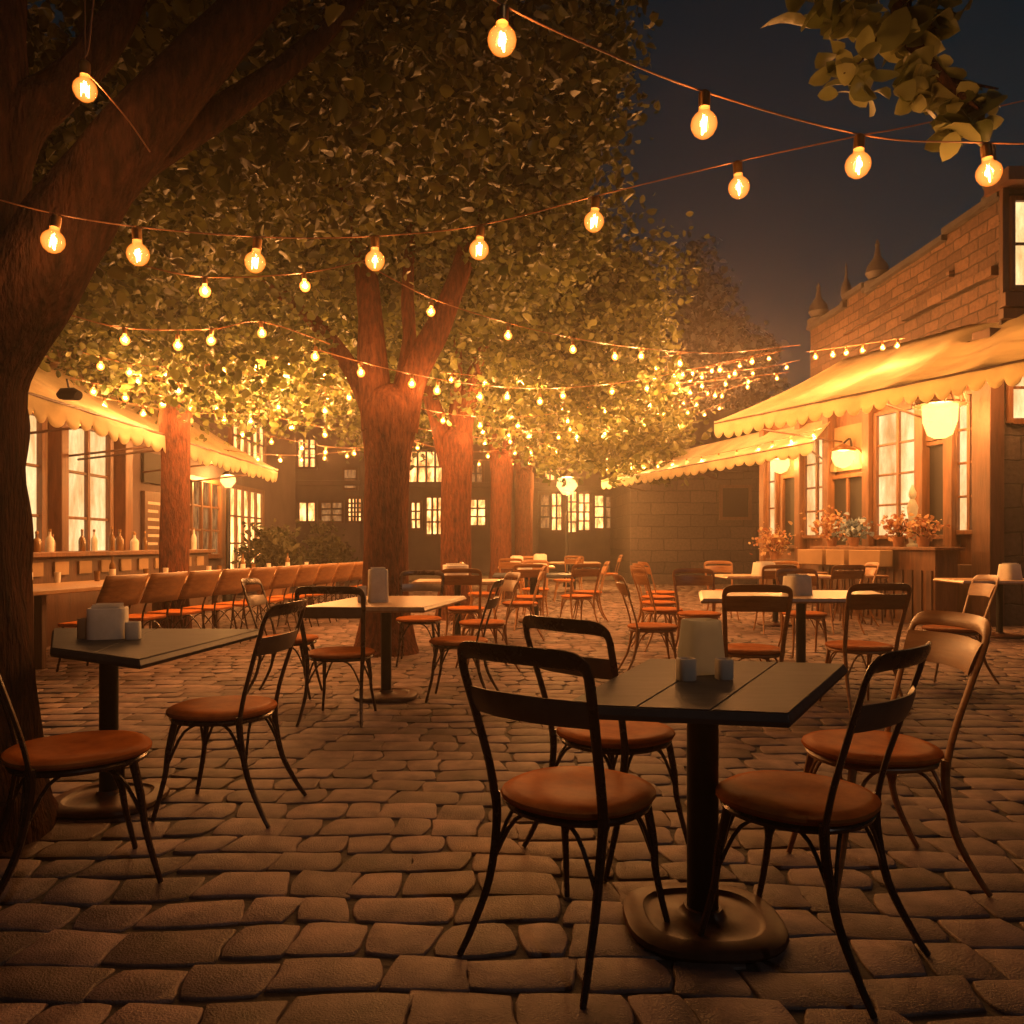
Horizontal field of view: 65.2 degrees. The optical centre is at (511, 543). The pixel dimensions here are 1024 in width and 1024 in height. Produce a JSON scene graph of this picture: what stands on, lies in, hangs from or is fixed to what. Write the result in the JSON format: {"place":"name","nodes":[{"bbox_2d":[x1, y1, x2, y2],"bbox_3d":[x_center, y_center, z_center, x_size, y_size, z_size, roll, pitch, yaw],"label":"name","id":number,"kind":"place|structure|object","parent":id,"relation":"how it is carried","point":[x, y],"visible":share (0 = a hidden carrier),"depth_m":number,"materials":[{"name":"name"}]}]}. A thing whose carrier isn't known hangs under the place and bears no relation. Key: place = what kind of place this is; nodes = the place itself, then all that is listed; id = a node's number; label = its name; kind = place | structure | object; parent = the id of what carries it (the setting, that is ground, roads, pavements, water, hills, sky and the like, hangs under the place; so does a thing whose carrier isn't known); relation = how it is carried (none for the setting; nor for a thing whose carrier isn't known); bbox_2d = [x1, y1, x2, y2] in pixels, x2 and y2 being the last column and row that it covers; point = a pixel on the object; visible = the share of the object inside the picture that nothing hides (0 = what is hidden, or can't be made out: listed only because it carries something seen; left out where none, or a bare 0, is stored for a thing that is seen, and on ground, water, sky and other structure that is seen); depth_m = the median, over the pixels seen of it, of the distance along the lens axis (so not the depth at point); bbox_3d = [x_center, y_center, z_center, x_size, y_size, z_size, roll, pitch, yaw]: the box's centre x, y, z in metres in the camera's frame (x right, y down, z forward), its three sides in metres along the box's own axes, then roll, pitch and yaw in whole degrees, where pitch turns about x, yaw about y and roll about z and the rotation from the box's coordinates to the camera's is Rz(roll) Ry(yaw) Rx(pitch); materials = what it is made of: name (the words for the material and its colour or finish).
{"place":"outdoors","nodes":[
{"label":"outdoors","id":0,"kind":"place"},
{"bbox_2d":[0,580,1023,1023],"bbox_3d":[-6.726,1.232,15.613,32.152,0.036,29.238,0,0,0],"label":"cobblestone pavement","id":1,"kind":"structure","parent":0,"point":[44,960],"depth_m":3.02,"materials":[{"name":"stone"}]},
{"bbox_2d":[0,675,162,896],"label":"chair","id":2,"kind":"object","parent":1,"relation":"on","point":[55,757],"visible":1,"depth_m":2.81,"materials":[{"name":"brown leather"}]},
{"bbox_2d":[56,573,148,671],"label":"chair","id":3,"kind":"object","parent":1,"relation":"on","point":[126,590],"visible":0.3,"depth_m":7.60,"materials":[{"name":"leather"}]},
{"bbox_2d":[32,549,215,646],"bbox_3d":[-5.750,0.656,11.400,0.700,1.120,6.400,0,0,0],"label":"bar counter","id":4,"kind":"object","parent":1,"relation":"on","point":[71,566],"visible":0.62,"depth_m":10.25,"materials":[{"name":"beige paint"}]},
{"bbox_2d":[50,628,258,819],"bbox_3d":[-1.964,0.841,3.841,1.188,0.750,1.218,0,0,0],"label":"table","id":5,"kind":"object","parent":1,"relation":"on","point":[150,647],"visible":0.82,"depth_m":3.73,"materials":[{"name":"black wood"}]},
{"bbox_2d":[86,603,128,639],"bbox_3d":[-2.010,0.382,3.980,0.178,0.169,0.178,0,0,-17],"label":"napkin holder","id":6,"kind":"object","parent":5,"relation":"on","point":[106,621],"visible":0.95,"depth_m":3.90,"materials":[{"name":"paper"}]},
{"bbox_2d":[129,571,187,628],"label":"chair","id":7,"kind":"object","parent":1,"relation":"on","point":[163,587],"visible":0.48,"depth_m":8.24,"materials":[{"name":"brown wood"}]},
{"bbox_2d":[26,326,294,600],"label":"bar building","id":8,"kind":"structure","parent":1,"relation":"on","point":[70,498],"depth_m":13.88,"materials":[{"name":"beige paint"}]},
{"bbox_2d":[26,412,45,550],"bbox_3d":[-6.444,-0.384,10.250,0.108,2.900,1.500,0,0,0],"label":"window","id":9,"kind":"structure","parent":8,"relation":"in","point":[36,458],"depth_m":10.90,"materials":[{"name":"clear glass"}]},
{"bbox_2d":[69,425,112,550],"bbox_3d":[-6.444,-0.384,12.150,0.108,2.900,1.400,0,0,0],"label":"window","id":10,"kind":"structure","parent":8,"relation":"in","point":[90,480],"depth_m":12.24,"materials":[{"name":"clear glass"}]},
{"bbox_2d":[28,360,165,456],"bbox_3d":[-5.562,-1.874,9.600,1.784,1.330,4.002,0,0,0],"label":"awning","id":11,"kind":"object","parent":8,"relation":"attached to","point":[87,412],"visible":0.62,"depth_m":9.68,"materials":[{"name":"fabric"}]},
{"bbox_2d":[77,378,277,481],"bbox_3d":[-5.584,-1.851,13.975,1.740,1.276,4.452,0,0,0],"label":"awning","id":12,"kind":"object","parent":8,"relation":"attached to","point":[212,447],"visible":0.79,"depth_m":13.84,"materials":[{"name":"fabric"}]},
{"bbox_2d":[190,475,222,558],"bbox_3d":[-6.444,-0.534,16.600,0.108,1.700,2.200,0,0,0],"label":"window","id":13,"kind":"structure","parent":8,"relation":"in","point":[206,497],"depth_m":17.02,"materials":[{"name":"white"}]},
{"bbox_2d":[225,483,264,568],"bbox_3d":[-6.444,-0.334,19.400,0.108,2.100,2.600,0,0,0],"label":"window","id":14,"kind":"structure","parent":8,"relation":"in","point":[247,504],"depth_m":19.12,"materials":[{"name":"yellow glass"}]},
{"bbox_2d":[228,408,266,463],"bbox_3d":[-6.444,-2.534,19.600,0.108,1.300,2.600,0,0,0],"label":"window","id":15,"kind":"structure","parent":8,"relation":"in","point":[245,445],"depth_m":19.81,"materials":[{"name":"yellow glass"}]},
{"bbox_2d":[146,569,221,628],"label":"chair","id":16,"kind":"object","parent":1,"relation":"on","point":[199,584],"visible":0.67,"depth_m":8.86,"materials":[{"name":"brown wood"}]},
{"bbox_2d":[33,568,343,668],"bbox_3d":[-4.252,0.826,11.265,1.129,0.780,8.255,0,0,11],"label":"long table","id":17,"kind":"object","parent":1,"relation":"on","point":[41,591],"visible":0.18,"depth_m":7.80,"materials":[{"name":"brown wood"}]},
{"bbox_2d":[183,568,250,647],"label":"chair","id":18,"kind":"object","parent":1,"relation":"on","point":[229,581],"visible":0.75,"depth_m":9.48,"materials":[{"name":"brown wood"}]},
{"bbox_2d":[150,599,306,827],"bbox_3d":[-1.266,0.739,3.674,0.601,0.964,0.488,0,0,6],"label":"chair","id":19,"kind":"object","parent":1,"relation":"on","point":[204,714],"visible":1,"depth_m":3.53,"materials":[{"name":"brown leather"}]},
{"bbox_2d":[39,264,437,628],"bbox_3d":[-4.635,-1.981,11.986,7.149,6.498,4.939,0,0,0],"label":"tree","id":20,"kind":"object","parent":1,"relation":"on","point":[174,539],"visible":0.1,"depth_m":10.92,"materials":[{"name":"green plant"}]},
{"bbox_2d":[213,566,276,640],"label":"chair","id":21,"kind":"object","parent":1,"relation":"on","point":[264,575],"visible":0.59,"depth_m":10.12,"materials":[{"name":"brown wood"}]},
{"bbox_2d":[231,518,300,603],"bbox_3d":[-4.971,0.339,16.524,1.470,1.753,1.362,0,0,0],"label":"shrub","id":22,"kind":"object","parent":1,"relation":"on","point":[271,547],"visible":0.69,"depth_m":16.27,"materials":[{"name":"green plant"}]},
{"bbox_2d":[240,565,299,631],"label":"chair","id":23,"kind":"object","parent":1,"relation":"on","point":[284,577],"visible":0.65,"depth_m":10.76,"materials":[{"name":"brown wood"}]},
{"bbox_2d":[245,525,317,594],"bbox_3d":[-5.269,0.397,18.249,1.646,1.638,1.724,0,0,0],"label":"shrub","id":24,"kind":"object","parent":1,"relation":"on","point":[301,550],"visible":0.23,"depth_m":18.11,"materials":[{"name":"green plant"}]},
{"bbox_2d":[241,578,322,699],"bbox_3d":[-1.863,0.749,6.450,0.589,0.945,0.478,0,0,0],"label":"chair","id":25,"kind":"object","parent":1,"relation":"on","point":[251,600],"visible":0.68,"depth_m":6.45,"materials":[{"name":"brown metal"}]},
{"bbox_2d":[205,337,364,573],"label":"town house","id":26,"kind":"structure","parent":1,"relation":"on","point":[330,485],"depth_m":30.00,"materials":[{"name":"stone"}]},
{"bbox_2d":[296,437,316,468],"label":"window","id":27,"kind":"structure","parent":26,"relation":"in","point":[307,461],"depth_m":29.93,"materials":[{"name":"yellow glass"}]},
{"bbox_2d":[319,500,343,522],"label":"window","id":28,"kind":"structure","parent":26,"relation":"in","point":[328,509],"depth_m":29.94,"materials":[{"name":"brown"}]},
{"bbox_2d":[265,564,319,626],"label":"chair","id":29,"kind":"object","parent":1,"relation":"on","point":[305,575],"visible":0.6,"depth_m":11.37,"materials":[{"name":"brown wood"}]},
{"bbox_2d":[285,563,337,625],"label":"chair","id":30,"kind":"object","parent":1,"relation":"on","point":[325,574],"visible":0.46,"depth_m":11.99,"materials":[{"name":"brown wood"}]},
{"bbox_2d":[297,518,357,585],"bbox_3d":[-4.697,0.281,20.293,1.601,1.869,1.534,0,0,0],"label":"shrub","id":31,"kind":"object","parent":1,"relation":"on","point":[335,546],"visible":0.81,"depth_m":19.99,"materials":[{"name":"green plant"}]},
{"bbox_2d":[0,0,658,854],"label":"tree","id":32,"kind":"object","parent":1,"relation":"on","point":[198,84],"visible":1,"depth_m":4.38,"materials":[{"name":"green plant"}]},
{"bbox_2d":[79,0,150,151],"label":"string lights","id":33,"kind":"object","parent":32,"relation":"hanging from","point":[84,67],"visible":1,"depth_m":3.00,"materials":[{"name":"orange glass"}]},
{"bbox_2d":[295,586,376,727],"bbox_3d":[-1.203,0.749,5.557,0.478,0.945,0.589,0,0,3],"label":"chair","id":34,"kind":"object","parent":1,"relation":"on","point":[362,654],"visible":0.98,"depth_m":5.41,"materials":[{"name":"brown metal"}]},
{"bbox_2d":[39,0,662,657],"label":"tree","id":35,"kind":"object","parent":1,"relation":"on","point":[529,252],"visible":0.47,"depth_m":8.88,"materials":[{"name":"green plant"}]},
{"bbox_2d":[306,596,465,702],"bbox_3d":[-1.000,0.841,6.550,0.934,0.750,1.487,0,0,10],"label":"table","id":36,"kind":"object","parent":1,"relation":"on","point":[386,692],"visible":0.89,"depth_m":6.32,"materials":[{"name":"brown wood"}]},
{"bbox_2d":[367,567,388,602],"bbox_3d":[-1.080,0.327,6.450,0.162,0.279,0.162,0,0,-17],"label":"napkin holder","id":37,"kind":"object","parent":36,"relation":"on","point":[377,584],"visible":1,"depth_m":6.38,"materials":[{"name":"metal"}]},
{"bbox_2d":[396,570,444,666],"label":"chair","id":38,"kind":"object","parent":1,"relation":"on","point":[402,620],"visible":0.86,"depth_m":8.33,"materials":[{"name":"brown wood"}]},
{"bbox_2d":[441,568,484,636],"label":"chair","id":39,"kind":"object","parent":1,"relation":"on","point":[463,580],"visible":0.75,"depth_m":9.19,"materials":[{"name":"brown wood"}]},
{"bbox_2d":[425,579,503,702],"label":"chair","id":40,"kind":"object","parent":1,"relation":"on","point":[443,643],"visible":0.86,"depth_m":6.15,"materials":[{"name":"brown metal"}]},
{"bbox_2d":[408,408,538,572],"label":"town house","id":41,"kind":"structure","parent":1,"relation":"on","point":[424,535],"depth_m":31.00,"materials":[{"name":"paint"}]},
{"bbox_2d":[409,449,441,481],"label":"window","id":42,"kind":"structure","parent":41,"relation":"in","point":[428,470],"depth_m":30.98,"materials":[{"name":"yellow"}]},
{"bbox_2d":[424,496,440,535],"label":"window","id":43,"kind":"structure","parent":41,"relation":"in","point":[432,504],"depth_m":30.93,"materials":[{"name":"yellow glass"}]},
{"bbox_2d":[455,572,520,671],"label":"chair","id":44,"kind":"object","parent":1,"relation":"on","point":[494,624],"visible":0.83,"depth_m":7.65,"materials":[{"name":"brown wood"}]},
{"bbox_2d":[302,296,701,598],"bbox_3d":[-0.355,-2.371,18.237,9.039,7.279,5.551,0,0,0],"label":"tree","id":45,"kind":"object","parent":1,"relation":"on","point":[577,445],"visible":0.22,"depth_m":17.69,"materials":[{"name":"green plant"}]},
{"bbox_2d":[348,185,709,620],"bbox_3d":[-0.041,-2.394,13.802,6.303,7.325,5.336,0,0,0],"label":"tree","id":46,"kind":"object","parent":1,"relation":"on","point":[512,357],"visible":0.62,"depth_m":12.67,"materials":[{"name":"green plant"}]},
{"bbox_2d":[318,350,768,397],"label":"string lights","id":47,"kind":"object","parent":46,"relation":"hanging from","point":[479,389],"visible":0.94,"depth_m":9.83,"materials":[{"name":"white"}]},
{"bbox_2d":[513,564,546,630],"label":"chair","id":48,"kind":"object","parent":1,"relation":"on","point":[529,572],"visible":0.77,"depth_m":11.26,"materials":[{"name":"brown wood"}]},
{"bbox_2d":[457,641,669,1008],"bbox_3d":[0.166,0.749,2.420,0.478,0.945,0.589,0,0,38],"label":"chair","id":49,"kind":"object","parent":1,"relation":"on","point":[596,795],"visible":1,"depth_m":2.29,"materials":[{"name":"metal"}]},
{"bbox_2d":[538,456,609,570],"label":"town house","id":50,"kind":"structure","parent":1,"relation":"on","point":[589,515],"depth_m":32.98,"materials":[{"name":"stone"}]},
{"bbox_2d":[550,492,562,531],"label":"window","id":51,"kind":"structure","parent":50,"relation":"in","point":[556,502],"depth_m":32.93,"materials":[{"name":"yellow"}]},
{"bbox_2d":[577,492,590,531],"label":"window","id":52,"kind":"structure","parent":50,"relation":"in","point":[583,498],"depth_m":32.94,"materials":[{"name":"yellow"}]},
{"bbox_2d":[559,563,600,622],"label":"chair","id":53,"kind":"object","parent":1,"relation":"on","point":[583,573],"visible":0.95,"depth_m":11.48,"materials":[{"name":"brown wood"}]},
{"bbox_2d":[522,615,686,881],"bbox_3d":[0.372,0.749,3.208,0.589,0.945,0.478,0,0,-41],"label":"chair","id":54,"kind":"object","parent":1,"relation":"on","point":[624,739],"visible":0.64,"depth_m":3.08,"materials":[{"name":"brown metal"}]},
{"bbox_2d":[501,360,716,588],"bbox_3d":[2.284,-2.203,22.482,6.390,6.942,5.257,0,0,0],"label":"tree","id":55,"kind":"object","parent":1,"relation":"on","point":[524,492],"visible":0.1,"depth_m":21.76,"materials":[{"name":"green plant"}]},
{"bbox_2d":[613,574,677,670],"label":"chair","id":56,"kind":"object","parent":1,"relation":"on","point":[664,629],"visible":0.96,"depth_m":7.23,"materials":[{"name":"brown wood"}]},
{"bbox_2d":[631,568,682,651],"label":"chair","id":57,"kind":"object","parent":1,"relation":"on","point":[644,580],"visible":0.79,"depth_m":9.14,"materials":[{"name":"brown wood"}]},
{"bbox_2d":[608,410,758,583],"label":"stone house","id":58,"kind":"structure","parent":1,"relation":"on","point":[663,531],"depth_m":24.30,"materials":[{"name":"stone"}]},
{"bbox_2d":[719,485,751,519],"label":"window","id":59,"kind":"structure","parent":58,"relation":"in","point":[735,501],"depth_m":24.28,"materials":[{"name":"brown wood"}]},
{"bbox_2d":[672,568,720,646],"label":"chair","id":60,"kind":"object","parent":1,"relation":"on","point":[686,580],"visible":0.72,"depth_m":9.01,"materials":[{"name":"brown wood"}]},
{"bbox_2d":[571,658,847,963],"bbox_3d":[0.725,0.841,2.725,0.745,0.750,1.196,0,0,24],"label":"table","id":61,"kind":"object","parent":1,"relation":"on","point":[743,926],"visible":0.85,"depth_m":2.51,"materials":[{"name":"black metal"}]},
{"bbox_2d":[676,657,695,681],"bbox_3d":[0.596,0.428,2.740,0.062,0.075,0.062,0,0,-11],"label":"condiment pot","id":62,"kind":"object","parent":61,"relation":"on","point":[685,669],"visible":1,"depth_m":2.71,"materials":[{"name":"ceramic"}]},
{"bbox_2d":[677,618,724,674],"bbox_3d":[0.690,0.371,2.920,0.150,0.190,0.150,0,0,-17],"label":"napkin holder","id":63,"kind":"object","parent":61,"relation":"on","point":[701,641],"visible":0.81,"depth_m":2.86,"materials":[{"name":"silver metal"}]},
{"bbox_2d":[652,231,791,409],"bbox_3d":[7.438,-5.529,32.157,7.812,13.596,5.153,0,0,0],"label":"tree","id":64,"kind":"object","parent":1,"relation":"on","point":[703,327],"visible":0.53,"depth_m":30.88,"materials":[{"name":"green plant"}]},
{"bbox_2d":[722,585,792,662],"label":"chair","id":65,"kind":"object","parent":1,"relation":"on","point":[741,651],"visible":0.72,"depth_m":5.53,"materials":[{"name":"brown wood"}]},
{"bbox_2d":[711,574,830,626],"bbox_3d":[3.950,0.841,12.000,1.699,0.750,0.899,0,0,0],"label":"table","id":66,"kind":"object","parent":1,"relation":"on","point":[774,622],"visible":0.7,"depth_m":11.84,"materials":[{"name":"beige wood"}]},
{"bbox_2d":[699,590,881,662],"bbox_3d":[2.620,0.841,7.450,2.022,0.750,1.249,0,0,0],"label":"table","id":67,"kind":"object","parent":1,"relation":"on","point":[817,596],"visible":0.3,"depth_m":7.17,"materials":[{"name":"wood"}]},
{"bbox_2d":[782,574,812,595],"bbox_3d":[2.620,0.371,7.350,0.222,0.189,0.222,0,0,-17],"label":"napkin holder","id":68,"kind":"object","parent":67,"relation":"on","point":[799,584],"visible":0.94,"depth_m":7.26,"materials":[{"name":"silver metal"}]},
{"bbox_2d":[775,568,827,657],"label":"chair","id":69,"kind":"object","parent":1,"relation":"on","point":[816,615],"visible":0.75,"depth_m":8.92,"materials":[{"name":"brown wood"}]},
{"bbox_2d":[697,641,931,1018],"bbox_3d":[0.906,0.749,2.376,0.589,0.945,0.478,0,0,44],"label":"chair","id":70,"kind":"object","parent":1,"relation":"on","point":[803,804],"visible":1,"depth_m":2.28,"materials":[{"name":"brown metal"}]},
{"bbox_2d":[818,565,865,634],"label":"chair","id":71,"kind":"object","parent":1,"relation":"on","point":[850,574],"visible":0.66,"depth_m":10.77,"materials":[{"name":"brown wood"}]},
{"bbox_2d":[819,583,910,715],"bbox_3d":[2.605,0.749,5.937,0.478,0.945,0.589,0,0,-5],"label":"chair","id":72,"kind":"object","parent":1,"relation":"on","point":[845,646],"visible":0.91,"depth_m":5.75,"materials":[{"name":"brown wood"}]},
{"bbox_2d":[759,327,1003,626],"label":"cafe building","id":73,"kind":"structure","parent":1,"relation":"on","point":[947,464],"depth_m":13.56,"materials":[{"name":"white"}]},
{"bbox_2d":[601,421,829,491],"bbox_3d":[4.463,-2.046,19.331,1.549,0.987,9.682,0,0,-16],"label":"awning","id":74,"kind":"object","parent":73,"relation":"attached to","point":[794,447],"visible":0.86,"depth_m":17.61,"materials":[{"name":"fabric"}]},
{"bbox_2d":[748,521,797,559],"bbox_3d":[5.303,-0.082,16.355,1.005,0.796,0.919,0,0,0],"label":"flower pot","id":75,"kind":"object","parent":73,"relation":"on","point":[775,538],"visible":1,"depth_m":16.26,"materials":[{"name":"ceramic"}]},
{"bbox_2d":[767,460,779,537],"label":"window","id":76,"kind":"structure","parent":73,"relation":"in","point":[773,467],"depth_m":17.37,"materials":[{"name":"yellow"}]},
{"bbox_2d":[780,474,793,547],"bbox_3d":[5.822,-0.679,16.705,0.100,1.540,0.631,0,0,-15],"label":"door","id":77,"kind":"structure","parent":73,"relation":"in","point":[786,481],"depth_m":16.87,"materials":[{"name":"brown wood"}]},
{"bbox_2d":[803,435,821,538],"bbox_3d":[6.046,-1.120,15.856,0.100,2.023,0.867,0,0,-15],"label":"window","id":78,"kind":"structure","parent":73,"relation":"in","point":[812,464],"depth_m":16.03,"materials":[{"name":"yellow"}]},
{"bbox_2d":[832,472,861,546],"bbox_3d":[6.282,-0.608,14.967,0.100,1.394,1.013,0,0,-15],"label":"door","id":79,"kind":"structure","parent":73,"relation":"in","point":[848,487],"depth_m":14.94,"materials":[{"name":"brown wood"}]},
{"bbox_2d":[714,314,1023,442],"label":"awning","id":80,"kind":"object","parent":73,"relation":"attached to","point":[942,365],"visible":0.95,"depth_m":12.21,"materials":[{"name":"fabric"}]},
{"bbox_2d":[362,262,798,366],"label":"string lights","id":81,"kind":"object","parent":80,"relation":"hanging from","point":[572,342],"visible":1,"depth_m":9.04,"materials":[{"name":"white"}]},
{"bbox_2d":[873,405,913,538],"bbox_3d":[6.617,-1.207,13.704,0.100,2.246,1.154,0,0,-15],"label":"window","id":82,"kind":"structure","parent":73,"relation":"in","point":[893,429],"depth_m":13.88,"materials":[{"name":"white"}]},
{"bbox_2d":[926,439,942,538],"bbox_3d":[6.841,-0.868,12.856,0.100,1.587,0.577,0,0,-15],"label":"doorway","id":83,"kind":"structure","parent":73,"relation":"in","point":[936,447],"depth_m":12.90,"materials":[{"name":"brown wood"}]},
{"bbox_2d":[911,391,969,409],"bbox_3d":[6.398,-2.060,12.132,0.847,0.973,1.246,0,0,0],"label":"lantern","id":84,"kind":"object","parent":73,"relation":"attached to","point":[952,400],"visible":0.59,"depth_m":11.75,"materials":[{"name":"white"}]},
{"bbox_2d":[956,390,971,534],"bbox_3d":[7.001,-1.249,12.252,0.100,2.209,0.555,0,0,-15],"label":"window","id":85,"kind":"structure","parent":73,"relation":"in","point":[963,413],"depth_m":12.38,"materials":[{"name":"white"}]},
{"bbox_2d":[761,0,1007,161],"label":"tree","id":86,"kind":"object","parent":1,"relation":"on","point":[906,36],"visible":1,"depth_m":2.97,"materials":[{"name":"green plant"}]},
{"bbox_2d":[0,100,1023,268],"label":"string lights","id":87,"kind":"object","parent":86,"relation":"hanging from","point":[56,221],"visible":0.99,"depth_m":3.28,"materials":[{"name":"orange glass"}]},
{"bbox_2d":[493,0,1023,181],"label":"string lights","id":88,"kind":"object","parent":86,"relation":"hanging from","point":[704,95],"visible":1,"depth_m":2.60,"materials":[{"name":"orange glass"}]},
{"bbox_2d":[810,547,965,624],"bbox_3d":[6.058,0.631,13.177,0.550,1.170,2.960,0,0,-15],"label":"serving counter","id":89,"kind":"object","parent":1,"relation":"on","point":[918,570],"visible":0.61,"depth_m":12.12,"materials":[{"name":"brown wood"}]},
{"bbox_2d":[799,505,864,546],"bbox_3d":[5.737,-0.329,14.346,1.187,0.750,0.894,0,0,38],"label":"flower pot","id":90,"kind":"object","parent":89,"relation":"on","point":[831,541],"visible":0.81,"depth_m":14.32,"materials":[{"name":"ceramic"}]},
{"bbox_2d":[832,512,873,546],"bbox_3d":[5.871,-0.260,13.809,0.675,0.611,0.701,0,0,0],"label":"flower pot","id":91,"kind":"object","parent":89,"relation":"on","point":[852,528],"visible":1,"depth_m":13.75,"materials":[{"name":"ceramic"}]},
{"bbox_2d":[849,550,892,566],"bbox_3d":[5.729,0.226,12.797,0.240,0.260,0.731,0,0,-15],"label":"planter box","id":92,"kind":"object","parent":89,"relation":"on","point":[883,558],"visible":0.77,"depth_m":12.59,"materials":[{"name":"beige paint"}]},
{"bbox_2d":[873,507,922,546],"bbox_3d":[6.183,-0.274,12.749,0.688,0.639,0.711,0,0,-25],"label":"flower pot","id":93,"kind":"object","parent":89,"relation":"on","point":[898,527],"visible":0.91,"depth_m":12.71,"materials":[{"name":"ceramic"}]},
{"bbox_2d":[904,513,949,546],"bbox_3d":[6.286,-0.219,12.269,0.519,0.530,0.585,0,0,-18],"label":"flower pot","id":94,"kind":"object","parent":89,"relation":"on","point":[922,540],"visible":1,"depth_m":12.21,"materials":[{"name":"ceramic"}]},
{"bbox_2d":[787,610,992,897],"bbox_3d":[1.395,0.739,2.974,0.601,0.964,0.488,0,0,-3],"label":"chair","id":95,"kind":"object","parent":1,"relation":"on","point":[910,754],"visible":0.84,"depth_m":2.87,"materials":[{"name":"leather"}]},
{"bbox_2d":[806,144,1023,625],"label":"brick building","id":96,"kind":"structure","parent":1,"relation":"on","point":[965,268],"depth_m":12.91,"materials":[{"name":"brick"}]},
{"bbox_2d":[1005,377,1023,424],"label":"window","id":97,"kind":"structure","parent":96,"relation":"in","point":[1014,395],"depth_m":11.89,"materials":[{"name":"yellow glass"}]},
{"bbox_2d":[1009,196,1023,291],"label":"window","id":98,"kind":"structure","parent":96,"relation":"in","point":[1016,203],"depth_m":11.87,"materials":[{"name":"yellow"}]},
{"bbox_2d":[921,575,999,683],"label":"chair","id":99,"kind":"object","parent":1,"relation":"on","point":[983,589],"visible":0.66,"depth_m":7.08,"materials":[{"name":"brown wood"}]},
{"bbox_2d":[933,578,1023,638],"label":"table","id":100,"kind":"object","parent":1,"relation":"on","point":[999,633],"visible":0.81,"depth_m":10.46,"materials":[{"name":"black metal"}]},
{"bbox_2d":[27,0,1023,401],"label":"sky","id":101,"kind":"structure","parent":0,"point":[798,216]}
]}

